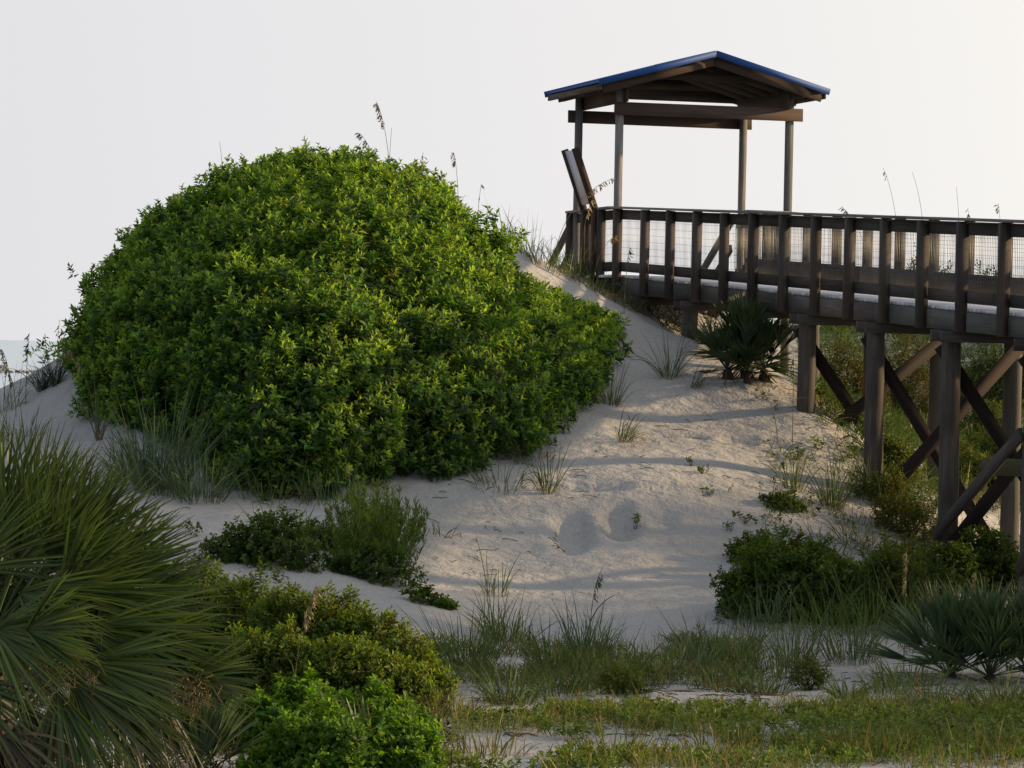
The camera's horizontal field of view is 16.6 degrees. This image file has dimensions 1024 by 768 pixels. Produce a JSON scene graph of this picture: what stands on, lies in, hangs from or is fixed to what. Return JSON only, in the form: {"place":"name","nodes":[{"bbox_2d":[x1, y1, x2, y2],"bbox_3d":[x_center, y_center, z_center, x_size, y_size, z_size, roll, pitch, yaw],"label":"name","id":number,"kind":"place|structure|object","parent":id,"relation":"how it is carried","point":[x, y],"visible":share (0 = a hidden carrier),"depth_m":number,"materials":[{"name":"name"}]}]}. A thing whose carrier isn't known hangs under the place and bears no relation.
{"place":"outdoors","nodes":[
{"label":"outdoors","id":0,"kind":"place"},
{"bbox_2d":[0,340,70,387],"bbox_3d":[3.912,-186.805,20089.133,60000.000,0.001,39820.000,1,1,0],"label":"sea","id":1,"kind":"structure","parent":0,"point":[13,351],"depth_m":1274.03,"materials":[{"name":"liquid"}]},
{"bbox_2d":[0,229,1023,767],"bbox_3d":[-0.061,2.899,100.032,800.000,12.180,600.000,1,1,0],"label":"sand dune","id":2,"kind":"structure","parent":0,"point":[660,561],"depth_m":41.97,"materials":[{"name":"sand"}]},
{"bbox_2d":[0,357,37,412],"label":"grass clump","id":3,"kind":"object","parent":2,"relation":"on","point":[4,401],"visible":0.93,"depth_m":49.40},
{"bbox_2d":[19,333,31,404],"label":"sea oat","id":4,"kind":"object","parent":2,"relation":"on","point":[26,348],"visible":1,"depth_m":49.25,"materials":[{"name":"brown plant"}]},
{"bbox_2d":[0,396,65,447],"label":"grass clump","id":5,"kind":"object","parent":2,"relation":"on","point":[31,423],"visible":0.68,"depth_m":47.17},
{"bbox_2d":[8,360,65,396],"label":"grass clump","id":6,"kind":"object","parent":2,"relation":"on","point":[40,382],"visible":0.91,"depth_m":49.92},
{"bbox_2d":[22,338,68,386],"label":"grass clump","id":7,"kind":"object","parent":2,"relation":"on","point":[52,381],"visible":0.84,"depth_m":49.77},
{"bbox_2d":[61,345,95,434],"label":"sea oat","id":8,"kind":"object","parent":2,"relation":"on","point":[67,353],"visible":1,"depth_m":44.10,"materials":[{"name":"brown plant"}]},
{"bbox_2d":[68,368,128,443],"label":"grass clump","id":9,"kind":"object","parent":2,"relation":"on","point":[97,430],"visible":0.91,"depth_m":44.06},
{"bbox_2d":[0,547,203,676],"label":"palm frond","id":10,"kind":"object","parent":2,"relation":"on","point":[15,580],"visible":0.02,"depth_m":32.73,"materials":[{"name":"green plant"}]},
{"bbox_2d":[0,412,261,767],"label":"palm","id":11,"kind":"object","parent":2,"relation":"on","point":[56,522],"visible":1,"depth_m":22.73,"materials":[{"name":"green plant"}]},
{"bbox_2d":[85,415,183,483],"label":"grass clump","id":12,"kind":"object","parent":2,"relation":"on","point":[109,464],"visible":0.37,"depth_m":41.99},
{"bbox_2d":[86,369,230,499],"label":"grass clump","id":13,"kind":"object","parent":2,"relation":"on","point":[190,450],"visible":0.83,"depth_m":41.41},
{"bbox_2d":[177,519,202,536],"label":"creeping plant","id":14,"kind":"object","parent":2,"relation":"on","point":[197,526],"visible":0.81,"depth_m":38.88,"materials":[{"name":"green plant"}]},
{"bbox_2d":[129,430,279,504],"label":"grass clump","id":15,"kind":"object","parent":2,"relation":"on","point":[187,491],"visible":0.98,"depth_m":40.93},
{"bbox_2d":[154,684,268,767],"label":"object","id":16,"kind":"object","parent":2,"relation":"on","point":[224,729],"visible":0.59,"depth_m":23.87,"materials":[{"name":"green plant"}]},
{"bbox_2d":[3,548,485,767],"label":"undergrowth","id":17,"kind":"object","parent":2,"relation":"on","point":[231,749],"visible":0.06,"depth_m":27.31,"materials":[{"name":"green plant"}]},
{"bbox_2d":[198,503,325,572],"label":"shrub","id":18,"kind":"object","parent":2,"relation":"on","point":[244,548],"visible":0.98,"depth_m":37.33,"materials":[{"name":"green plant"}]},
{"bbox_2d":[220,450,330,506],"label":"grass clump","id":19,"kind":"object","parent":2,"relation":"on","point":[261,490],"visible":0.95,"depth_m":41.12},
{"bbox_2d":[234,483,346,546],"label":"grass clump","id":20,"kind":"object","parent":2,"relation":"on","point":[287,517],"visible":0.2,"depth_m":38.81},
{"bbox_2d":[129,554,462,707],"bbox_3d":[-2.080,2.118,31.395,2.332,1.236,6.883,1,1,-14],"label":"shrub","id":21,"kind":"object","parent":2,"relation":"on","point":[340,646],"visible":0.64,"depth_m":29.46,"materials":[{"name":"green plant"}]},
{"bbox_2d":[282,586,327,674],"bbox_3d":[-1.571,2.101,26.466,0.358,1.181,0.147,1,1,-15],"label":"sea oat","id":22,"kind":"object","parent":2,"relation":"on","point":[316,593],"visible":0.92,"depth_m":26.48,"materials":[{"name":"brown plant"}]},
{"bbox_2d":[23,136,633,501],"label":"dune shrub","id":23,"kind":"object","parent":2,"relation":"on","point":[324,308],"visible":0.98,"depth_m":44.22,"materials":[{"name":"green plant"}]},
{"bbox_2d":[217,660,443,752],"bbox_3d":[-1.372,2.404,25.837,1.768,0.729,1.046,1,1,0],"label":"shrub","id":24,"kind":"object","parent":2,"relation":"on","point":[293,693],"visible":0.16,"depth_m":25.67,"materials":[{"name":"green plant"}]},
{"bbox_2d":[279,444,386,508],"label":"grass clump","id":25,"kind":"object","parent":2,"relation":"on","point":[316,494],"visible":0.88,"depth_m":41.17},
{"bbox_2d":[229,680,448,767],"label":"shrub","id":26,"kind":"object","parent":2,"relation":"on","point":[314,736],"visible":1,"depth_m":23.53,"materials":[{"name":"green plant"}]},
{"bbox_2d":[297,520,428,589],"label":"shrub","id":27,"kind":"object","parent":2,"relation":"on","point":[344,559],"visible":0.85,"depth_m":37.70,"materials":[{"name":"green plant"}]},
{"bbox_2d":[334,692,409,735],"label":"strap plant","id":28,"kind":"object","parent":2,"relation":"on","point":[362,711],"visible":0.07,"depth_m":24.63,"materials":[{"name":"green plant"}]},
{"bbox_2d":[322,471,431,567],"bbox_3d":[-1.524,1.517,39.097,1.250,1.118,2.650,1,1,0],"label":"feathery shrub","id":29,"kind":"object","parent":2,"relation":"on","point":[384,527],"visible":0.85,"depth_m":38.75,"materials":[{"name":"green plant"}]},
{"bbox_2d":[398,584,461,610],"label":"shrub","id":30,"kind":"object","parent":2,"relation":"on","point":[422,594],"visible":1,"depth_m":37.02,"materials":[{"name":"green plant"}]},
{"bbox_2d":[413,623,478,691],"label":"grass clump","id":31,"kind":"object","parent":2,"relation":"on","point":[457,673],"visible":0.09,"depth_m":30.56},
{"bbox_2d":[415,682,497,721],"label":"grass clump","id":32,"kind":"object","parent":2,"relation":"on","point":[460,696],"visible":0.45,"depth_m":28.19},
{"bbox_2d":[392,584,547,671],"bbox_3d":[-0.395,2.384,32.881,1.522,1.147,1.638,1,1,-39],"label":"grass clump","id":33,"kind":"object","parent":2,"relation":"on","point":[485,647],"visible":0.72,"depth_m":32.91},
{"bbox_2d":[437,703,543,758],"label":"grass clump","id":34,"kind":"object","parent":2,"relation":"on","point":[483,748],"visible":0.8,"depth_m":25.62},
{"bbox_2d":[458,448,532,499],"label":"grass clump","id":35,"kind":"object","parent":2,"relation":"on","point":[507,478],"visible":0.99,"depth_m":42.74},
{"bbox_2d":[468,538,528,597],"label":"grass clump","id":36,"kind":"object","parent":2,"relation":"on","point":[494,582],"visible":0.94,"depth_m":38.12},
{"bbox_2d":[449,643,564,706],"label":"grass clump","id":37,"kind":"object","parent":2,"relation":"on","point":[508,691],"visible":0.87,"depth_m":29.52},
{"bbox_2d":[454,571,564,646],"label":"grass clump","id":38,"kind":"object","parent":2,"relation":"on","point":[492,623],"visible":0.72,"depth_m":35.80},
{"bbox_2d":[500,203,555,260],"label":"grass clump","id":39,"kind":"object","parent":2,"relation":"on","point":[532,244],"visible":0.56,"depth_m":53.26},
{"bbox_2d":[504,438,558,466],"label":"grass clump","id":40,"kind":"object","parent":2,"relation":"on","point":[514,454],"visible":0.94,"depth_m":43.96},
{"bbox_2d":[511,226,567,275],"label":"grass clump","id":41,"kind":"object","parent":2,"relation":"on","point":[533,257],"visible":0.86,"depth_m":51.97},
{"bbox_2d":[515,439,595,494],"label":"grass clump","id":42,"kind":"object","parent":2,"relation":"on","point":[541,480],"visible":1,"depth_m":42.68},
{"bbox_2d":[496,609,617,676],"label":"grass clump","id":43,"kind":"object","parent":2,"relation":"on","point":[546,651],"visible":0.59,"depth_m":32.40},
{"bbox_2d":[500,655,614,699],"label":"grass clump","id":44,"kind":"object","parent":2,"relation":"on","point":[571,686],"visible":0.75,"depth_m":30.16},
{"bbox_2d":[529,234,601,279],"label":"grass clump","id":45,"kind":"object","parent":2,"relation":"on","point":[559,255],"visible":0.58,"depth_m":53.48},
{"bbox_2d":[551,179,613,272],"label":"sea oat","id":46,"kind":"object","parent":2,"relation":"on","point":[600,185],"visible":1,"depth_m":51.94,"materials":[{"name":"beige plant"}]},
{"bbox_2d":[549,247,620,302],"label":"grass clump","id":47,"kind":"object","parent":2,"relation":"on","point":[584,282],"visible":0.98,"depth_m":52.49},
{"bbox_2d":[539,590,636,656],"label":"grass clump","id":48,"kind":"object","parent":2,"relation":"on","point":[594,640],"visible":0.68,"depth_m":34.05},
{"bbox_2d":[586,571,602,634],"bbox_3d":[0.850,2.286,36.429,0.294,0.738,0.126,2,1,37],"label":"sea oat","id":49,"kind":"object","parent":2,"relation":"on","point":[599,586],"visible":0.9,"depth_m":36.42,"materials":[{"name":"brown plant"}]},
{"bbox_2d":[562,255,639,304],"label":"grass clump","id":50,"kind":"object","parent":2,"relation":"on","point":[619,292],"visible":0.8,"depth_m":53.01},
{"bbox_2d":[419,624,788,693],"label":"grass","id":51,"kind":"structure","parent":2,"relation":"on","point":[718,681],"depth_m":32.08,"materials":[{"name":"plant"}]},
{"bbox_2d":[548,621,671,682],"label":"grass clump","id":52,"kind":"object","parent":2,"relation":"on","point":[593,662],"visible":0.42,"depth_m":31.53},
{"bbox_2d":[590,354,647,406],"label":"grass clump","id":53,"kind":"object","parent":2,"relation":"on","point":[617,400],"visible":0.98,"depth_m":46.97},
{"bbox_2d":[558,713,685,759],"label":"grass clump","id":54,"kind":"object","parent":2,"relation":"on","point":[630,743],"visible":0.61,"depth_m":25.63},
{"bbox_2d":[593,653,656,698],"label":"shrub","id":55,"kind":"object","parent":2,"relation":"on","point":[615,681],"visible":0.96,"depth_m":30.03,"materials":[{"name":"green plant"}]},
{"bbox_2d":[603,289,652,315],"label":"grass clump","id":56,"kind":"object","parent":2,"relation":"on","point":[622,305],"visible":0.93,"depth_m":52.94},
{"bbox_2d":[609,407,661,450],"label":"grass clump","id":57,"kind":"object","parent":2,"relation":"on","point":[625,436],"visible":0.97,"depth_m":45.07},
{"bbox_2d":[592,629,688,680],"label":"grass clump","id":58,"kind":"object","parent":2,"relation":"on","point":[666,660],"visible":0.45,"depth_m":32.26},
{"bbox_2d":[614,327,714,391],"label":"grass clump","id":59,"kind":"object","parent":2,"relation":"on","point":[668,370],"visible":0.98,"depth_m":48.20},
{"bbox_2d":[637,629,722,671],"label":"grass clump","id":60,"kind":"object","parent":2,"relation":"on","point":[683,653],"visible":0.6,"depth_m":32.84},
{"bbox_2d":[691,357,720,391],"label":"grass clump","id":61,"kind":"object","parent":2,"relation":"on","point":[696,385],"visible":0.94,"depth_m":47.77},
{"bbox_2d":[656,601,759,667],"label":"grass clump","id":62,"kind":"object","parent":2,"relation":"on","point":[697,645],"visible":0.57,"depth_m":33.41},
{"bbox_2d":[413,679,1023,767],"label":"straw grass","id":63,"kind":"structure","parent":2,"relation":"on","point":[574,714],"depth_m":27.02,"materials":[{"name":"plant"}]},
{"bbox_2d":[673,703,776,755],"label":"grass clump","id":64,"kind":"object","parent":2,"relation":"on","point":[743,740],"visible":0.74,"depth_m":26.05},
{"bbox_2d":[441,695,1023,767],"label":"ground cover","id":65,"kind":"object","parent":2,"relation":"on","point":[897,717],"visible":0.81,"depth_m":27.21,"materials":[{"name":"green plant"}]},
{"bbox_2d":[698,610,781,668],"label":"grass clump","id":66,"kind":"object","parent":2,"relation":"on","point":[718,654],"visible":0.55,"depth_m":33.13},
{"bbox_2d":[684,287,797,388],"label":"palmetto","id":67,"kind":"object","parent":2,"relation":"on","point":[746,335],"visible":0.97,"depth_m":47.93,"materials":[{"name":"green plant"}]},
{"bbox_2d":[732,510,764,524],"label":"creeping plant","id":68,"kind":"object","parent":2,"relation":"on","point":[743,517],"visible":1,"depth_m":42.16,"materials":[{"name":"green plant"}]},
{"bbox_2d":[702,556,810,633],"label":"grass clump","id":69,"kind":"object","parent":2,"relation":"on","point":[759,617],"visible":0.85,"depth_m":36.31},
{"bbox_2d":[727,663,801,695],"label":"grass clump","id":70,"kind":"object","parent":2,"relation":"on","point":[775,689],"visible":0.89,"depth_m":30.61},
{"bbox_2d":[713,623,836,681],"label":"grass clump","id":71,"kind":"object","parent":2,"relation":"on","point":[778,666],"visible":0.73,"depth_m":32.27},
{"bbox_2d":[549,206,1023,603],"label":"boardwalk","id":72,"kind":"structure","parent":2,"relation":"on","point":[949,313],"depth_m":45.10,"materials":[{"name":"wood"}]},
{"bbox_2d":[561,147,597,282],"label":"leaning panel","id":73,"kind":"object","parent":72,"relation":"attached to","point":[577,173],"visible":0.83,"depth_m":55.80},
{"bbox_2d":[544,50,830,368],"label":"shelter","id":74,"kind":"object","parent":72,"relation":"on","point":[752,90],"visible":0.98,"depth_m":55.70,"materials":[{"name":"brown wood"}]},
{"bbox_2d":[757,444,819,491],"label":"grass clump","id":75,"kind":"object","parent":2,"relation":"on","point":[796,479],"visible":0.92,"depth_m":43.90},
{"bbox_2d":[731,586,849,667],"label":"grass clump","id":76,"kind":"object","parent":2,"relation":"on","point":[791,637],"visible":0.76,"depth_m":33.85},
{"bbox_2d":[783,701,809,718],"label":"creeping plant","id":77,"kind":"object","parent":2,"relation":"on","point":[798,704],"visible":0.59,"depth_m":28.52,"materials":[{"name":"green plant"}]},
{"bbox_2d":[786,358,809,446],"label":"sea oat","id":78,"kind":"object","parent":2,"relation":"on","point":[792,362],"visible":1,"depth_m":45.61,"materials":[{"name":"brown plant"}]},
{"bbox_2d":[758,489,841,560],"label":"shrub","id":79,"kind":"object","parent":2,"relation":"on","point":[781,498],"visible":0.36,"depth_m":42.86,"materials":[{"name":"green plant"}]},
{"bbox_2d":[709,522,891,625],"bbox_3d":[3.018,1.990,38.711,1.873,1.116,4.810,1,1,0],"label":"shrub","id":80,"kind":"object","parent":2,"relation":"on","point":[791,560],"visible":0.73,"depth_m":36.74,"materials":[{"name":"green plant"}]},
{"bbox_2d":[783,651,839,690],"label":"shrub","id":81,"kind":"object","parent":2,"relation":"on","point":[810,672],"visible":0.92,"depth_m":31.40,"materials":[{"name":"green plant"}]},
{"bbox_2d":[789,515,860,559],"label":"grass clump","id":82,"kind":"object","parent":2,"relation":"on","point":[811,537],"visible":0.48,"depth_m":41.45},
{"bbox_2d":[759,556,893,635],"bbox_3d":[3.231,2.177,36.071,1.256,1.007,1.435,1,1,-23],"label":"grass clump","id":83,"kind":"object","parent":2,"relation":"on","point":[821,613],"visible":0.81,"depth_m":35.98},
{"bbox_2d":[815,390,839,415],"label":"grass clump","id":84,"kind":"object","parent":2,"relation":"on","point":[832,405],"visible":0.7,"depth_m":47.37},
{"bbox_2d":[794,444,865,518],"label":"grass clump","id":85,"kind":"object","parent":2,"relation":"on","point":[829,499],"visible":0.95,"depth_m":43.41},
{"bbox_2d":[788,582,906,668],"bbox_3d":[3.292,2.375,34.162,1.426,1.134,1.300,2,1,42],"label":"grass clump","id":86,"kind":"object","parent":2,"relation":"on","point":[834,652],"visible":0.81,"depth_m":34.15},
{"bbox_2d":[795,661,899,700],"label":"grass clump","id":87,"kind":"object","parent":2,"relation":"on","point":[834,689],"visible":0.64,"depth_m":30.20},
{"bbox_2d":[758,431,938,560],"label":"creeping weeds","id":88,"kind":"object","parent":2,"relation":"on","point":[799,505],"visible":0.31,"depth_m":43.26,"materials":[{"name":"green plant"}]},
{"bbox_2d":[806,501,924,550],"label":"grass clump","id":89,"kind":"object","parent":2,"relation":"on","point":[844,531],"visible":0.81,"depth_m":42.29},
{"bbox_2d":[813,554,923,637],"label":"grass clump","id":90,"kind":"object","parent":2,"relation":"on","point":[865,609],"visible":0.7,"depth_m":35.84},
{"bbox_2d":[820,334,929,417],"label":"shrub","id":91,"kind":"object","parent":2,"relation":"on","point":[913,386],"visible":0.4,"depth_m":54.48,"materials":[{"name":"green plant"}]},
{"bbox_2d":[818,697,938,762],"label":"grass clump","id":92,"kind":"object","parent":2,"relation":"on","point":[897,735],"visible":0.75,"depth_m":25.92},
{"bbox_2d":[838,658,923,695],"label":"grass clump","id":93,"kind":"object","parent":2,"relation":"on","point":[895,684],"visible":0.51,"depth_m":30.84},
{"bbox_2d":[846,439,926,497],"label":"grass clump","id":94,"kind":"object","parent":2,"relation":"on","point":[869,470],"visible":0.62,"depth_m":44.40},
{"bbox_2d":[756,495,1019,664],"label":"slope weeds","id":95,"kind":"object","parent":2,"relation":"on","point":[853,540],"visible":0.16,"depth_m":36.20,"materials":[{"name":"green plant"}]},
{"bbox_2d":[853,464,937,545],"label":"shrub","id":96,"kind":"object","parent":2,"relation":"on","point":[904,500],"visible":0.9,"depth_m":43.25,"materials":[{"name":"green plant"}]},
{"bbox_2d":[858,462,936,538],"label":"grass clump","id":97,"kind":"object","parent":2,"relation":"on","point":[900,514],"visible":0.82,"depth_m":43.25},
{"bbox_2d":[779,273,1023,511],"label":"dune grass","id":98,"kind":"structure","parent":2,"relation":"on","point":[897,424],"depth_m":50.02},
{"bbox_2d":[902,551,908,670],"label":"flower stalk","id":99,"kind":"object","parent":2,"relation":"on","point":[905,568],"visible":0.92,"depth_m":33.37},
{"bbox_2d":[858,643,959,690],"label":"grass clump","id":100,"kind":"object","parent":2,"relation":"on","point":[922,675],"visible":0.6,"depth_m":31.48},
{"bbox_2d":[854,528,966,623],"bbox_3d":[4.284,2.023,38.948,1.308,1.072,5.266,1,1,4],"label":"shrub","id":101,"kind":"object","parent":2,"relation":"on","point":[889,557],"visible":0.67,"depth_m":36.66,"materials":[{"name":"green plant"}]},
{"bbox_2d":[863,549,981,631],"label":"grass clump","id":102,"kind":"object","parent":2,"relation":"on","point":[915,611],"visible":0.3,"depth_m":36.23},
{"bbox_2d":[837,573,1023,682],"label":"palmetto","id":103,"kind":"object","parent":2,"relation":"on","point":[971,622],"visible":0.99,"depth_m":32.14,"materials":[{"name":"green plant"}]},
{"bbox_2d":[878,665,992,704],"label":"grass clump","id":104,"kind":"object","parent":2,"relation":"on","point":[929,693],"visible":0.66,"depth_m":30.08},
{"bbox_2d":[858,397,1022,502],"bbox_3d":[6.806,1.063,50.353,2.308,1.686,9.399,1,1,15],"label":"shrub","id":105,"kind":"object","parent":2,"relation":"on","point":[905,453],"visible":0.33,"depth_m":49.38,"materials":[{"name":"green plant"}]},
{"bbox_2d":[906,242,995,275],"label":"shrub","id":106,"kind":"object","parent":2,"relation":"on","point":[913,262],"visible":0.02,"depth_m":61.64,"materials":[{"name":"green plant"}]},
{"bbox_2d":[929,719,974,733],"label":"creeping plant","id":107,"kind":"object","parent":2,"relation":"on","point":[935,724],"visible":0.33,"depth_m":27.32,"materials":[{"name":"green plant"}]},
{"bbox_2d":[921,448,993,502],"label":"grass clump","id":108,"kind":"object","parent":2,"relation":"on","point":[966,480],"visible":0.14,"depth_m":48.10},
{"bbox_2d":[923,524,1019,596],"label":"shrub","id":109,"kind":"object","parent":2,"relation":"on","point":[996,561],"visible":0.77,"depth_m":41.10,"materials":[{"name":"green plant"}]},
{"bbox_2d":[923,714,1023,766],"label":"grass clump","id":110,"kind":"object","parent":2,"relation":"on","point":[985,742],"visible":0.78,"depth_m":25.94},
{"bbox_2d":[935,652,1023,705],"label":"grass clump","id":111,"kind":"object","parent":2,"relation":"on","point":[1014,691],"visible":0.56,"depth_m":29.92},
{"bbox_2d":[960,343,1023,407],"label":"shrub","id":112,"kind":"object","parent":2,"relation":"on","point":[981,367],"visible":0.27,"depth_m":56.47,"materials":[{"name":"green plant"}]},
{"bbox_2d":[0,0,1023,340],"label":"sky","id":113,"kind":"structure","parent":0,"point":[108,107],"materials":[{"name":"white"}]},
{"bbox_2d":[100,378,1023,767],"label":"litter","id":114,"kind":"object","parent":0,"point":[658,690],"visible":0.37,"depth_m":30.76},
{"bbox_2d":[631,304,798,353],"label":"shaded grass","id":115,"kind":"structure","parent":0,"point":[672,320],"depth_m":54.88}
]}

